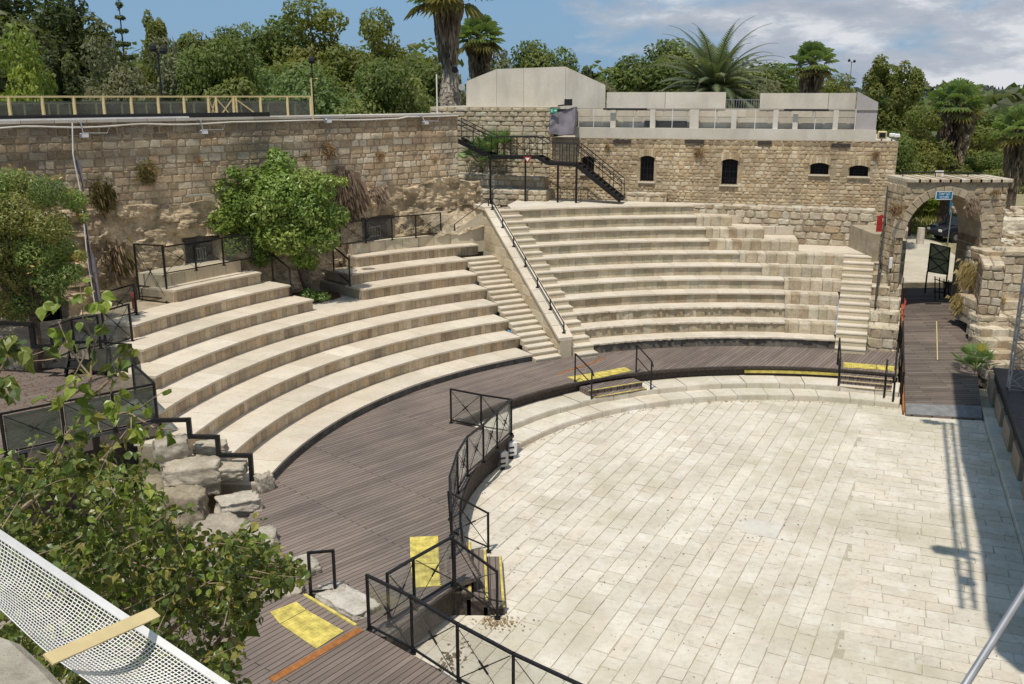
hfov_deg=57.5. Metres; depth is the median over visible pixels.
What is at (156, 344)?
stone bench
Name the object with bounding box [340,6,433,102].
pine tree
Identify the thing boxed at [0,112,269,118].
black trough
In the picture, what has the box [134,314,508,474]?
stone bench
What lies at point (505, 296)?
staircase
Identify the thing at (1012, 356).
truss tower
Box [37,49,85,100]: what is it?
tree
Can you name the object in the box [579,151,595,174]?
window
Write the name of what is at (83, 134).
spot lamp
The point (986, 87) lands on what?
hill scrub
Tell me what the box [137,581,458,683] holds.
deck
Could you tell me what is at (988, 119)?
tree
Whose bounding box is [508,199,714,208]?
platform
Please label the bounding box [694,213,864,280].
terrace
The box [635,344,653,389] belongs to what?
stair rail
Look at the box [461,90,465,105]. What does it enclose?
tree
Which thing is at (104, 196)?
wall plant
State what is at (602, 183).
steel staircase
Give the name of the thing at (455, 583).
stair rail
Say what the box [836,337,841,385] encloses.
stair rail
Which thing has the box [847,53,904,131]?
pine tree
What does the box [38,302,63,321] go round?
iron door
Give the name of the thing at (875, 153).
wall plant
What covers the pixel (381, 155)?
wall plant
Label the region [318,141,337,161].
wall plant
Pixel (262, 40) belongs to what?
tree
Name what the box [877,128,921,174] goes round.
tree
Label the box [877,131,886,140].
floodlight
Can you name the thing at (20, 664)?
wall corner
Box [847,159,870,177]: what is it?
window
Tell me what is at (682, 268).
stone bench
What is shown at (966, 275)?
wall plant
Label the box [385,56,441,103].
tree
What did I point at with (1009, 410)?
stage
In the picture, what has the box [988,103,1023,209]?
fan palm
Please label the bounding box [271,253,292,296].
glass fence
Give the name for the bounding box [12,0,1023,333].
sky
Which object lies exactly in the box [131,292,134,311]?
red sign
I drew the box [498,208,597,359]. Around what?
staircase
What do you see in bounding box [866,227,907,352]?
ruined pier
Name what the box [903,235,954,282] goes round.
pavement
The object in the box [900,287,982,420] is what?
ramp
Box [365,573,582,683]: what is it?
metal railing
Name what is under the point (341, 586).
rock
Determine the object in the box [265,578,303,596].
rock
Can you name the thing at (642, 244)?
stone bench
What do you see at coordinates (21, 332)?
landing
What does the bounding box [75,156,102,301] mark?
hanging cloth
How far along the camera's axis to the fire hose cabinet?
39.40 m
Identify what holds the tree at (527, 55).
on the ground at (930, 238)
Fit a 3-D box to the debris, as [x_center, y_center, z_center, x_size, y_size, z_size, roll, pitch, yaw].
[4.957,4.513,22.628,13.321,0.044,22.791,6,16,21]
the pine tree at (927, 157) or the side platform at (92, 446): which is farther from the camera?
the pine tree at (927, 157)
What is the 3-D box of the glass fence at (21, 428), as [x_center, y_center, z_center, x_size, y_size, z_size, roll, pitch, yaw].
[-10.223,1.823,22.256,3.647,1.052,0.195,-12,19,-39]
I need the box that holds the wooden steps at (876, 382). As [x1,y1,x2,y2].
[840,372,892,394]
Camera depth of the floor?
21.52 m
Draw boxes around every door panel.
[39,308,60,321]
[184,240,212,262]
[362,219,386,239]
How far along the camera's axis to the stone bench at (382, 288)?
36.95 m
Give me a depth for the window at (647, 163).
44.64 m
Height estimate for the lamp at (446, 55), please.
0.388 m
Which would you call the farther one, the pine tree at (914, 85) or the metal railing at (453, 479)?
the pine tree at (914, 85)
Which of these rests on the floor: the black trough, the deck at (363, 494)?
the deck at (363, 494)
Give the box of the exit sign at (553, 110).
[550,108,556,112]
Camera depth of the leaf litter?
26.50 m
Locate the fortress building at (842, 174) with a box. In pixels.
[430,106,898,298]
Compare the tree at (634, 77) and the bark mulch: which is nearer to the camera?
the bark mulch
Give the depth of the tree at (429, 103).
50.10 m
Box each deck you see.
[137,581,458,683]
[247,346,899,650]
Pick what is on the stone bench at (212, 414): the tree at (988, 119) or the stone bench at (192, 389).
the stone bench at (192, 389)
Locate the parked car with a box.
[927,214,957,242]
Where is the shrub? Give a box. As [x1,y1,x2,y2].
[298,288,330,301]
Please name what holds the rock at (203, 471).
on the rock at (152, 479)
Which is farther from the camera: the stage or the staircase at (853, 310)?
the staircase at (853, 310)
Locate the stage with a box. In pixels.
[987,367,1023,499]
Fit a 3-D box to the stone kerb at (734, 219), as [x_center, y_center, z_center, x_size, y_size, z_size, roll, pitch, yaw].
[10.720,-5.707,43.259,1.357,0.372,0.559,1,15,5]
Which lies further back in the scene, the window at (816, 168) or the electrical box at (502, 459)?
the window at (816, 168)
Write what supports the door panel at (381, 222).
in the iron door at (371, 229)
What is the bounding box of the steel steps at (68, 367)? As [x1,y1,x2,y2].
[63,336,113,376]
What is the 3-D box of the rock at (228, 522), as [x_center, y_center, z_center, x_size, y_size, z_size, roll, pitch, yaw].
[-6.486,4.460,20.579,1.182,0.981,1.578,9,17,31]
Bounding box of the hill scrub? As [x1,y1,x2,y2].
[823,84,1021,95]
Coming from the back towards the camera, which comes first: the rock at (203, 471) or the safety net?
the rock at (203, 471)
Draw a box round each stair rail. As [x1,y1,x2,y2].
[307,549,336,597]
[447,491,490,552]
[452,539,499,619]
[574,353,593,398]
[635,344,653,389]
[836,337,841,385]
[883,359,887,397]
[892,343,898,401]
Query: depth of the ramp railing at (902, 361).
33.47 m
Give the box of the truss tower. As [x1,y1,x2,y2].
[1006,265,1023,390]
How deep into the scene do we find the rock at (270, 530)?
20.31 m
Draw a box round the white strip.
[0,116,188,120]
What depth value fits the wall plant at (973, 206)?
36.46 m
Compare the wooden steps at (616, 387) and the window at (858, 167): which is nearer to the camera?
the wooden steps at (616, 387)
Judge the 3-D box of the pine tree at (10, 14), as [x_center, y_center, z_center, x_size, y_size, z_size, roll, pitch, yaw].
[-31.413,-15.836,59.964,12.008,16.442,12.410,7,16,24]
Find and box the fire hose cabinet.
[876,215,883,231]
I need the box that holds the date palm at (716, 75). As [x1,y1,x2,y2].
[641,16,796,128]
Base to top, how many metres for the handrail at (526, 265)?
4.208 m
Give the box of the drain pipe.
[72,123,94,302]
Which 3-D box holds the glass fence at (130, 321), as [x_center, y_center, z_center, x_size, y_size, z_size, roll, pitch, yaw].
[-11.606,-0.464,27.439,0.168,1.230,1.009,11,18,36]
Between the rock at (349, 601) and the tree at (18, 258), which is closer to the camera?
the rock at (349, 601)
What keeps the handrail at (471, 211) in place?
on the parapet wall at (475, 236)
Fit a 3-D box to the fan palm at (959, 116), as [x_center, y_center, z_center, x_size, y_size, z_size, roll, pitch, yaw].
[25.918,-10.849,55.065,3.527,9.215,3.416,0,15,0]
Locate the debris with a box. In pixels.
[436,400,996,683]
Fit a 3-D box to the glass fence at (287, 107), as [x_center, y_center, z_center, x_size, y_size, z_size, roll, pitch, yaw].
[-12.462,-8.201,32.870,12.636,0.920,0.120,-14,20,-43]
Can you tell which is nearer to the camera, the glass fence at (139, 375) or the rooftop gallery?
the glass fence at (139, 375)
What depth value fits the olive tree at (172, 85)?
56.46 m
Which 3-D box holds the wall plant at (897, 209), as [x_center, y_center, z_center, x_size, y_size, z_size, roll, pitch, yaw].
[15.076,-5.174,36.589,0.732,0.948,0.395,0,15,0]
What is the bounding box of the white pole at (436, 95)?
[436,74,437,113]
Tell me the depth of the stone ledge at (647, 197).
44.29 m
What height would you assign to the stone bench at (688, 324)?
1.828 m
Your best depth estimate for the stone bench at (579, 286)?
38.82 m
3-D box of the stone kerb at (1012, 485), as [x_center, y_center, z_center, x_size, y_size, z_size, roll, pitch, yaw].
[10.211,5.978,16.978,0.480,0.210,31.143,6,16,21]
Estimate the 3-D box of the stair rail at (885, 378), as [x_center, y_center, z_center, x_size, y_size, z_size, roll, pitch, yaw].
[12.810,1.257,31.985,0.065,1.182,0.867,6,16,21]
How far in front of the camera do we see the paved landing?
35.10 m
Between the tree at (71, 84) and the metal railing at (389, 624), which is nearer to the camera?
the metal railing at (389, 624)
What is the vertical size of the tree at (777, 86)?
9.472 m
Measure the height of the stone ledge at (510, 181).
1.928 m
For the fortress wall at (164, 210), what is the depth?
33.32 m
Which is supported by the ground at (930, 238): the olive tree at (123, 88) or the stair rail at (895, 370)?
the olive tree at (123, 88)
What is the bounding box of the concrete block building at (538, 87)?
[466,67,604,110]
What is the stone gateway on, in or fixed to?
on the ground at (930, 238)
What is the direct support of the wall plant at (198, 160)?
attached to the fortress wall at (164, 210)
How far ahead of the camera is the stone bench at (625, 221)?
42.06 m
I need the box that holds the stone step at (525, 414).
[472,375,899,432]
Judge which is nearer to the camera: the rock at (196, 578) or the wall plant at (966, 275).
the rock at (196, 578)
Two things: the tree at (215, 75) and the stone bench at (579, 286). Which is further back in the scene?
the tree at (215, 75)
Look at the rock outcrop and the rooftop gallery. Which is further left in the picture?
the rock outcrop
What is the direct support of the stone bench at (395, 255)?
on the stone bench at (370, 273)
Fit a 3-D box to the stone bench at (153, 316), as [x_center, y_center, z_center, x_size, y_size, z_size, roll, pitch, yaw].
[-11.065,-1.270,31.819,3.106,0.441,7.864,8,17,27]
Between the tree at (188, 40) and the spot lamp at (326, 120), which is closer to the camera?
the spot lamp at (326, 120)
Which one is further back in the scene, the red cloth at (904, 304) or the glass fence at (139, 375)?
the red cloth at (904, 304)
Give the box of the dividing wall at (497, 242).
[473,203,572,357]
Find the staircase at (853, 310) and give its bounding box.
[834,254,873,354]
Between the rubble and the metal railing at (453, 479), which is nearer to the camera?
the metal railing at (453, 479)
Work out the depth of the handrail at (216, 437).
22.78 m
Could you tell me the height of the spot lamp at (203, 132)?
0.538 m
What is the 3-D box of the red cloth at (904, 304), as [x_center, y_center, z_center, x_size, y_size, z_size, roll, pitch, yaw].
[15.818,-1.333,37.667,0.106,0.850,0.380,8,17,28]
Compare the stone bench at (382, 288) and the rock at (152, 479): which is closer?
the rock at (152, 479)
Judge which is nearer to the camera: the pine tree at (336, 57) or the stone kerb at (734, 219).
the stone kerb at (734, 219)
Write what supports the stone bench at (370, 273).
on the stone bench at (382, 288)
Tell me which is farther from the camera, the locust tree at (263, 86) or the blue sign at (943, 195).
the locust tree at (263, 86)
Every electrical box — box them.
[498,450,507,469]
[508,440,516,458]
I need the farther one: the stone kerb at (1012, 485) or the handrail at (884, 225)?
the handrail at (884, 225)
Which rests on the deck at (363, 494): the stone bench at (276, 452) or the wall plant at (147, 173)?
the stone bench at (276, 452)
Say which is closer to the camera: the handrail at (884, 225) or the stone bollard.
the handrail at (884, 225)
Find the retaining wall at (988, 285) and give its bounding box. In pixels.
[972,253,1005,325]
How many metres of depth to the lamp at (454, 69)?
54.20 m
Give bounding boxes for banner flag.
[947,200,952,245]
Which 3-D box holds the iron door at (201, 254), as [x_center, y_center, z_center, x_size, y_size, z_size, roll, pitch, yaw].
[-11.366,-2.827,34.040,1.340,2.030,0.580,-14,20,-43]
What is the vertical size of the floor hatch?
0.012 m
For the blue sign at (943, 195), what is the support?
attached to the stone gateway
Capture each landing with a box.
[0,318,137,368]
[313,290,359,309]
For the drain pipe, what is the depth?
30.17 m
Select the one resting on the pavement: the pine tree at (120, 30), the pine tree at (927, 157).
the pine tree at (927, 157)
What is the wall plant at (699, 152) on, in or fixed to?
attached to the fortress building at (842, 174)
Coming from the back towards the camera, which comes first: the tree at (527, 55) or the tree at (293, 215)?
the tree at (527, 55)
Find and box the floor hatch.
[740,518,782,538]
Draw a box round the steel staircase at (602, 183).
[458,118,624,203]
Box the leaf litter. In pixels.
[0,367,119,432]
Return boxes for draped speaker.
[548,99,577,134]
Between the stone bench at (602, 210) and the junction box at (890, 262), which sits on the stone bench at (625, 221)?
the stone bench at (602, 210)
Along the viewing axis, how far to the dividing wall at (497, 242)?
37.82 m
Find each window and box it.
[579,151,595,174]
[638,150,655,182]
[719,153,739,186]
[808,157,830,175]
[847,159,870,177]
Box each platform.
[0,367,162,526]
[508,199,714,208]
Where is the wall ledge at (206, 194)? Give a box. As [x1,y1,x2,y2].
[186,193,210,196]
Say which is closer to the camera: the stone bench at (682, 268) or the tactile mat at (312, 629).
the tactile mat at (312, 629)
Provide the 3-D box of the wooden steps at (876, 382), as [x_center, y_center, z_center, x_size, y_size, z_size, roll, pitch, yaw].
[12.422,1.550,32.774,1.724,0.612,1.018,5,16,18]
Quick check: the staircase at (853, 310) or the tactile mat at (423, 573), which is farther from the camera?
the staircase at (853, 310)
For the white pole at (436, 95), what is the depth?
40.12 m
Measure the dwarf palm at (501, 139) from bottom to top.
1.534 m
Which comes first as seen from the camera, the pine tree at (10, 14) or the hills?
the pine tree at (10, 14)
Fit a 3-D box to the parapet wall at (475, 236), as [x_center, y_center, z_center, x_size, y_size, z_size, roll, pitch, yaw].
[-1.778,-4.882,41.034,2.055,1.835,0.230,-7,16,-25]
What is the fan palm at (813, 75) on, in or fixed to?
on the ground at (930, 238)
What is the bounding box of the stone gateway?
[848,172,1013,301]
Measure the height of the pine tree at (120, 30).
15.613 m
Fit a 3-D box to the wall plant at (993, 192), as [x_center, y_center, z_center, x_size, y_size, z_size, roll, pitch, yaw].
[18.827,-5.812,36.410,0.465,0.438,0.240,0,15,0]
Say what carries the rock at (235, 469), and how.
on the rock at (203, 471)
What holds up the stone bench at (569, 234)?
on the stone bench at (642, 244)
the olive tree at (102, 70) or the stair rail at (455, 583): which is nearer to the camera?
the stair rail at (455, 583)
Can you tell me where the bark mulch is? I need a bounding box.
[292,290,341,301]
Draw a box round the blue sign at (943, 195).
[935,191,952,199]
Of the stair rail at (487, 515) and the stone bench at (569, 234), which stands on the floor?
the stair rail at (487, 515)
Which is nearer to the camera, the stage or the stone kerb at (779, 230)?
the stage
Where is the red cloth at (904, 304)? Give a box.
[902,298,905,319]
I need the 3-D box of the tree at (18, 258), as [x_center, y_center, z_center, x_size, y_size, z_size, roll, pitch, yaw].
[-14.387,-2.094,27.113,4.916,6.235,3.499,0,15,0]
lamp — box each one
[77,121,109,137]
[197,119,224,134]
[321,115,344,122]
[418,115,439,124]
[444,52,449,58]
[451,66,457,72]
[459,84,464,90]
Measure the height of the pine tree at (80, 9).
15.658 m
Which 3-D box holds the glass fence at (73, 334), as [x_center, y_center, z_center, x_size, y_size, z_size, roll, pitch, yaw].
[-12.296,-0.126,26.133,0.416,1.002,1.720,7,16,25]
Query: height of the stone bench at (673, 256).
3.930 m
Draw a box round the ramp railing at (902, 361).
[899,321,904,400]
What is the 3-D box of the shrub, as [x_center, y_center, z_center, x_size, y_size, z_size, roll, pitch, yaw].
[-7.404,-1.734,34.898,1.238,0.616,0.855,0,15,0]
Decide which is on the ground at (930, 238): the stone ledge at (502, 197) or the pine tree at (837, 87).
the pine tree at (837, 87)
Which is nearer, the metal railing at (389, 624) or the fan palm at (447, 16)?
the metal railing at (389, 624)
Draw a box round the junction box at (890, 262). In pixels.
[888,257,894,272]
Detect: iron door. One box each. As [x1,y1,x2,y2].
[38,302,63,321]
[183,235,218,262]
[362,215,394,239]
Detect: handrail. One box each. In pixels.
[0,321,59,348]
[151,417,253,481]
[454,199,488,230]
[491,200,565,332]
[874,185,888,308]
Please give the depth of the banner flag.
51.93 m
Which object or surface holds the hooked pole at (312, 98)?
on the fortress wall at (164, 210)
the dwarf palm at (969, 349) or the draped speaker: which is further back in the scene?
the draped speaker
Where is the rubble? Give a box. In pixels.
[950,206,1023,246]
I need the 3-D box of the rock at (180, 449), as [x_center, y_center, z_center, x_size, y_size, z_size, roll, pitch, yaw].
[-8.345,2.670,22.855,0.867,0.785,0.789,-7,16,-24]
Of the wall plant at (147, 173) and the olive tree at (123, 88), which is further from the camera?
the olive tree at (123, 88)
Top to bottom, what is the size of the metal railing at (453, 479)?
1.082 m
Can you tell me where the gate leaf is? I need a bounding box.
[924,243,950,295]
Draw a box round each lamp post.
[149,43,166,100]
[308,56,314,114]
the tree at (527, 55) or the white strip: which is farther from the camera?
the tree at (527, 55)
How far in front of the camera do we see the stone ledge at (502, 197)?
44.90 m
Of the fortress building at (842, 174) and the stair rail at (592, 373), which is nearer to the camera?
the stair rail at (592, 373)
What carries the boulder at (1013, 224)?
on the rubble
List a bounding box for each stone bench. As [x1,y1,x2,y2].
[42,295,313,363]
[61,281,290,337]
[117,284,486,389]
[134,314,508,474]
[137,269,261,302]
[156,299,497,423]
[190,331,519,513]
[221,348,532,518]
[320,270,476,299]
[322,256,467,284]
[344,243,478,266]
[512,203,693,218]
[523,214,731,229]
[529,226,763,241]
[536,238,798,254]
[543,250,844,267]
[550,262,843,280]
[557,275,840,294]
[565,289,838,308]
[573,302,837,322]
[581,317,835,337]
[589,331,834,352]
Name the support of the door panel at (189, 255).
in the iron door at (201, 254)
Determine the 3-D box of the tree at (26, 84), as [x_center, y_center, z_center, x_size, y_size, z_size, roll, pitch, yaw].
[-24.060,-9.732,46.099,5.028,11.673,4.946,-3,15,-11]
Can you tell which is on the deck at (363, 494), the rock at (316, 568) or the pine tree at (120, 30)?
the rock at (316, 568)
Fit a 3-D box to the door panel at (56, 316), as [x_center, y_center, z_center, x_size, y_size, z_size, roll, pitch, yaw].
[-15.450,-0.396,30.866,1.031,1.749,0.100,-14,20,-43]
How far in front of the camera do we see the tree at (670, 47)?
81.14 m
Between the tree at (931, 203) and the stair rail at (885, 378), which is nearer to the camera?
the stair rail at (885, 378)
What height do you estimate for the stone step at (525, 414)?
0.272 m
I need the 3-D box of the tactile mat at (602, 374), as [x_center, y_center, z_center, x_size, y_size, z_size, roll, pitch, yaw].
[3.166,1.131,32.723,2.490,0.017,0.686,-8,17,-28]
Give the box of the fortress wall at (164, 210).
[0,113,481,327]
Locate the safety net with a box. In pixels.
[0,530,230,683]
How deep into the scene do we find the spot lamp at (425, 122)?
39.20 m
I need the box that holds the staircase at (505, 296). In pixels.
[464,255,561,362]
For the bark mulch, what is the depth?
36.26 m
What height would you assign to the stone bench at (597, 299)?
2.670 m
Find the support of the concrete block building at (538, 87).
on the fortress building at (842, 174)
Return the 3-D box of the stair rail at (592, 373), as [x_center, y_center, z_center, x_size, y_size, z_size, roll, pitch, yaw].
[2.425,1.159,31.352,0.069,1.374,1.138,-9,17,-30]
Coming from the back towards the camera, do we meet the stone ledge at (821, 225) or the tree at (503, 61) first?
the tree at (503, 61)
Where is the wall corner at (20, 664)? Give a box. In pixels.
[0,637,60,683]
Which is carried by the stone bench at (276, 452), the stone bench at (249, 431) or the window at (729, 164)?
the stone bench at (249, 431)
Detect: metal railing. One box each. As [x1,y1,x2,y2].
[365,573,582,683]
[448,398,512,558]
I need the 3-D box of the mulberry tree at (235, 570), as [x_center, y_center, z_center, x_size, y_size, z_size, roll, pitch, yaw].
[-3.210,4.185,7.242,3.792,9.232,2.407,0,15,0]
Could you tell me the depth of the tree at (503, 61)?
79.56 m
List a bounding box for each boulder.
[992,246,1005,250]
[1002,216,1023,233]
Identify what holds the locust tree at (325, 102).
on the ground at (930, 238)
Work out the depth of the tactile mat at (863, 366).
33.65 m
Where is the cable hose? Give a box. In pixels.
[0,115,458,128]
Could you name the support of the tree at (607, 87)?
on the ground at (930, 238)
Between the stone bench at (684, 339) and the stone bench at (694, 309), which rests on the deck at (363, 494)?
the stone bench at (684, 339)
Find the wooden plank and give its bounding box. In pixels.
[43,608,159,664]
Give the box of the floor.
[406,389,1023,683]
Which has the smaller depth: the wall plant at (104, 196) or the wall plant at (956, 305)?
the wall plant at (104, 196)
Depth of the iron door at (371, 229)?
39.42 m
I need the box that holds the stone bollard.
[916,227,924,244]
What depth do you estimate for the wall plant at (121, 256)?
31.50 m
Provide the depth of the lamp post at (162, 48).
36.27 m
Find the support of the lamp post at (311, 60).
on the fortress wall at (164, 210)
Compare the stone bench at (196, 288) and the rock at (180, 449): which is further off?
the stone bench at (196, 288)
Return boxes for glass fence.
[0,96,311,115]
[0,383,159,457]
[48,315,103,362]
[88,341,155,416]
[101,303,134,349]
[102,283,138,316]
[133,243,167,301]
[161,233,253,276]
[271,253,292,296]
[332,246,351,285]
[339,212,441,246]
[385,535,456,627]
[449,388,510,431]
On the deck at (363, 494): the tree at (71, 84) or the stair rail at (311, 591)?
the stair rail at (311, 591)
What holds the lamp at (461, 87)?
attached to the fan palm at (447, 16)
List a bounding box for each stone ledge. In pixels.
[458,174,547,189]
[480,188,554,208]
[625,192,667,201]
[682,202,875,245]
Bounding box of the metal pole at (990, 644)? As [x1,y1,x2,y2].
[961,584,1023,683]
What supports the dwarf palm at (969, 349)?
on the ground at (930, 238)
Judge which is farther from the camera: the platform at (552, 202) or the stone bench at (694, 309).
the platform at (552, 202)
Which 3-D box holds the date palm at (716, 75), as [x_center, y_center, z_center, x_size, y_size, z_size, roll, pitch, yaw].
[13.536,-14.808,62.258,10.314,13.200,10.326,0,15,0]
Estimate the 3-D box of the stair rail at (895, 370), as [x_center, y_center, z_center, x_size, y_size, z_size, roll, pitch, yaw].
[13.212,1.081,32.157,0.065,1.633,2.166,6,16,22]
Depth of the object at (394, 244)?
39.28 m
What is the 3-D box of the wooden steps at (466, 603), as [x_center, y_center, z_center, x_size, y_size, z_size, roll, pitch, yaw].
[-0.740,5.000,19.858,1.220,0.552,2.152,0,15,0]
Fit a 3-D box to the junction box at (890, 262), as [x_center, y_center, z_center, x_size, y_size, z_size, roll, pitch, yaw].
[15.211,-3.075,37.352,0.220,0.620,0.140,0,15,0]
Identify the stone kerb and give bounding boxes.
[730,215,739,223]
[762,226,793,234]
[982,407,1023,555]
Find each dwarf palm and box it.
[458,135,506,172]
[474,128,515,152]
[950,341,998,373]
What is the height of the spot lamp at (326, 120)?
0.319 m
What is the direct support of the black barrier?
on the ramp
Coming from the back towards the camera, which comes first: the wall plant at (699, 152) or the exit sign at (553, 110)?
the exit sign at (553, 110)
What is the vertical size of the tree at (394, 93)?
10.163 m
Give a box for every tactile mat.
[270,602,343,648]
[410,536,440,587]
[568,367,631,381]
[844,362,894,370]
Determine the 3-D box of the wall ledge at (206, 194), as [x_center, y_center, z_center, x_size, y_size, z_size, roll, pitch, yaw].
[-11.152,-5.223,33.176,0.900,0.060,0.120,-14,20,-43]
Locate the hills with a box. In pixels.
[848,89,1004,101]
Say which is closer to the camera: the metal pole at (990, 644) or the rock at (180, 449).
the metal pole at (990, 644)
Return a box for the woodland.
[109,38,1023,146]
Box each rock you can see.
[106,473,163,539]
[116,532,206,611]
[152,433,190,467]
[157,484,210,531]
[160,455,221,495]
[177,511,250,546]
[193,439,228,455]
[209,523,279,566]
[214,489,263,517]
[218,458,247,480]
[253,470,274,495]
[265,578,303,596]
[292,553,321,577]
[314,584,380,620]
[317,581,345,594]
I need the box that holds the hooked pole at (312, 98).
[310,78,317,119]
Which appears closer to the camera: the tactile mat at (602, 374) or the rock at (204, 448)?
the rock at (204, 448)
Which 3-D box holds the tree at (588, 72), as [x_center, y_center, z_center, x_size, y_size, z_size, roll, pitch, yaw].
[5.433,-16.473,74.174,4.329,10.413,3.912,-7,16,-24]
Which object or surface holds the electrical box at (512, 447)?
on the floor
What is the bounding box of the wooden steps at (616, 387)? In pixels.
[579,378,646,397]
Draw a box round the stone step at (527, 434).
[512,388,899,449]
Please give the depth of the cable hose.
32.94 m
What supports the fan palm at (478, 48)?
on the ground at (930, 238)
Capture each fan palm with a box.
[404,0,491,105]
[459,14,504,79]
[785,40,839,92]
[923,77,987,222]
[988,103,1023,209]
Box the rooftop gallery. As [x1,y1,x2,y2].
[575,91,877,140]
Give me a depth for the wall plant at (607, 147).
44.58 m
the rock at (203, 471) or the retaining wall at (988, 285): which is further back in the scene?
the retaining wall at (988, 285)
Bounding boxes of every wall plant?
[86,175,119,219]
[100,237,140,289]
[132,156,160,186]
[194,156,204,165]
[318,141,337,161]
[325,166,372,232]
[368,183,390,212]
[373,149,385,162]
[604,143,610,152]
[693,145,705,159]
[871,147,881,159]
[888,198,905,221]
[945,291,964,317]
[953,258,977,292]
[963,192,982,217]
[989,188,1000,197]
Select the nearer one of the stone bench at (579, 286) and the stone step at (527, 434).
the stone step at (527, 434)
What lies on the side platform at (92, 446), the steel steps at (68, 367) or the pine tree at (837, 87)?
the steel steps at (68, 367)
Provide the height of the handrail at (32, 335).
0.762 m
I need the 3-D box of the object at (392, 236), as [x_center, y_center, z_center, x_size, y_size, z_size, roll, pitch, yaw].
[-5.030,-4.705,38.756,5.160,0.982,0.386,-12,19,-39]
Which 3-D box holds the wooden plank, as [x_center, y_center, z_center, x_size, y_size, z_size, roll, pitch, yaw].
[-1.515,1.090,3.475,0.053,0.112,0.493,7,16,24]
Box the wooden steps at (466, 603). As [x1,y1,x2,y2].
[452,542,505,615]
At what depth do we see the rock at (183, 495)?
21.39 m
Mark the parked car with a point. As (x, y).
(939, 230)
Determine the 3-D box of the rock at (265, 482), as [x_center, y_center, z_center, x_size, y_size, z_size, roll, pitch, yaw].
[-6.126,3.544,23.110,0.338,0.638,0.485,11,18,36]
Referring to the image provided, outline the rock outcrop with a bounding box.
[417,207,507,237]
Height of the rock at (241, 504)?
0.478 m
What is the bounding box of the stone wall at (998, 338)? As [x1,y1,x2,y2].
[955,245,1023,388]
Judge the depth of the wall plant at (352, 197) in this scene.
37.45 m
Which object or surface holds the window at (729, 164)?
in the fortress building at (842, 174)
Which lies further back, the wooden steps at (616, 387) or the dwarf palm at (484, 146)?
the dwarf palm at (484, 146)
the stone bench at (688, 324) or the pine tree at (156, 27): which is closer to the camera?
the stone bench at (688, 324)
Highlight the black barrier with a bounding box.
[933,276,951,298]
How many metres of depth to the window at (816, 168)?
42.34 m
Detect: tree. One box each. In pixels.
[0,0,117,99]
[0,21,62,100]
[0,164,89,371]
[0,278,311,683]
[32,0,126,85]
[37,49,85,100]
[79,36,139,100]
[93,63,152,100]
[114,0,137,85]
[139,9,174,95]
[139,36,206,100]
[172,25,251,74]
[174,35,262,100]
[186,56,309,99]
[206,146,351,296]
[230,14,309,82]
[255,0,382,101]
[262,57,379,114]
[330,56,428,114]
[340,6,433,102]
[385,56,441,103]
[406,93,439,112]
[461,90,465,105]
[465,49,518,93]
[508,39,579,136]
[558,67,595,135]
[576,80,615,126]
[595,53,689,127]
[641,38,732,91]
[723,61,799,128]
[749,81,783,128]
[821,73,877,133]
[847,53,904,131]
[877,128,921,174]
[884,60,926,221]
[900,105,972,235]
[918,197,939,215]
[928,125,1023,193]
[935,109,1017,175]
[953,151,1003,205]
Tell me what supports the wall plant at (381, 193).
attached to the fortress wall at (164, 210)
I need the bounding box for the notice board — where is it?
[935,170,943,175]
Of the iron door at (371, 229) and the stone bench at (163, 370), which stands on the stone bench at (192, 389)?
the stone bench at (163, 370)
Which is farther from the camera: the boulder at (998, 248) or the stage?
the boulder at (998, 248)
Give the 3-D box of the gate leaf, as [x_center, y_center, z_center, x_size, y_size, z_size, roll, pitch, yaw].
[18.214,-3.070,39.922,0.868,2.299,0.101,9,17,29]
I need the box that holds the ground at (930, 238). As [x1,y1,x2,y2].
[0,104,1023,683]
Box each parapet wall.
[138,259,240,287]
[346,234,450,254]
[451,211,483,251]
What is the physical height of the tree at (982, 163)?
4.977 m
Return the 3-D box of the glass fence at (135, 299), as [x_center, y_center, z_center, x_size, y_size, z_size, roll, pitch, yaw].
[-12.326,-1.213,29.347,1.174,1.304,0.134,2,15,7]

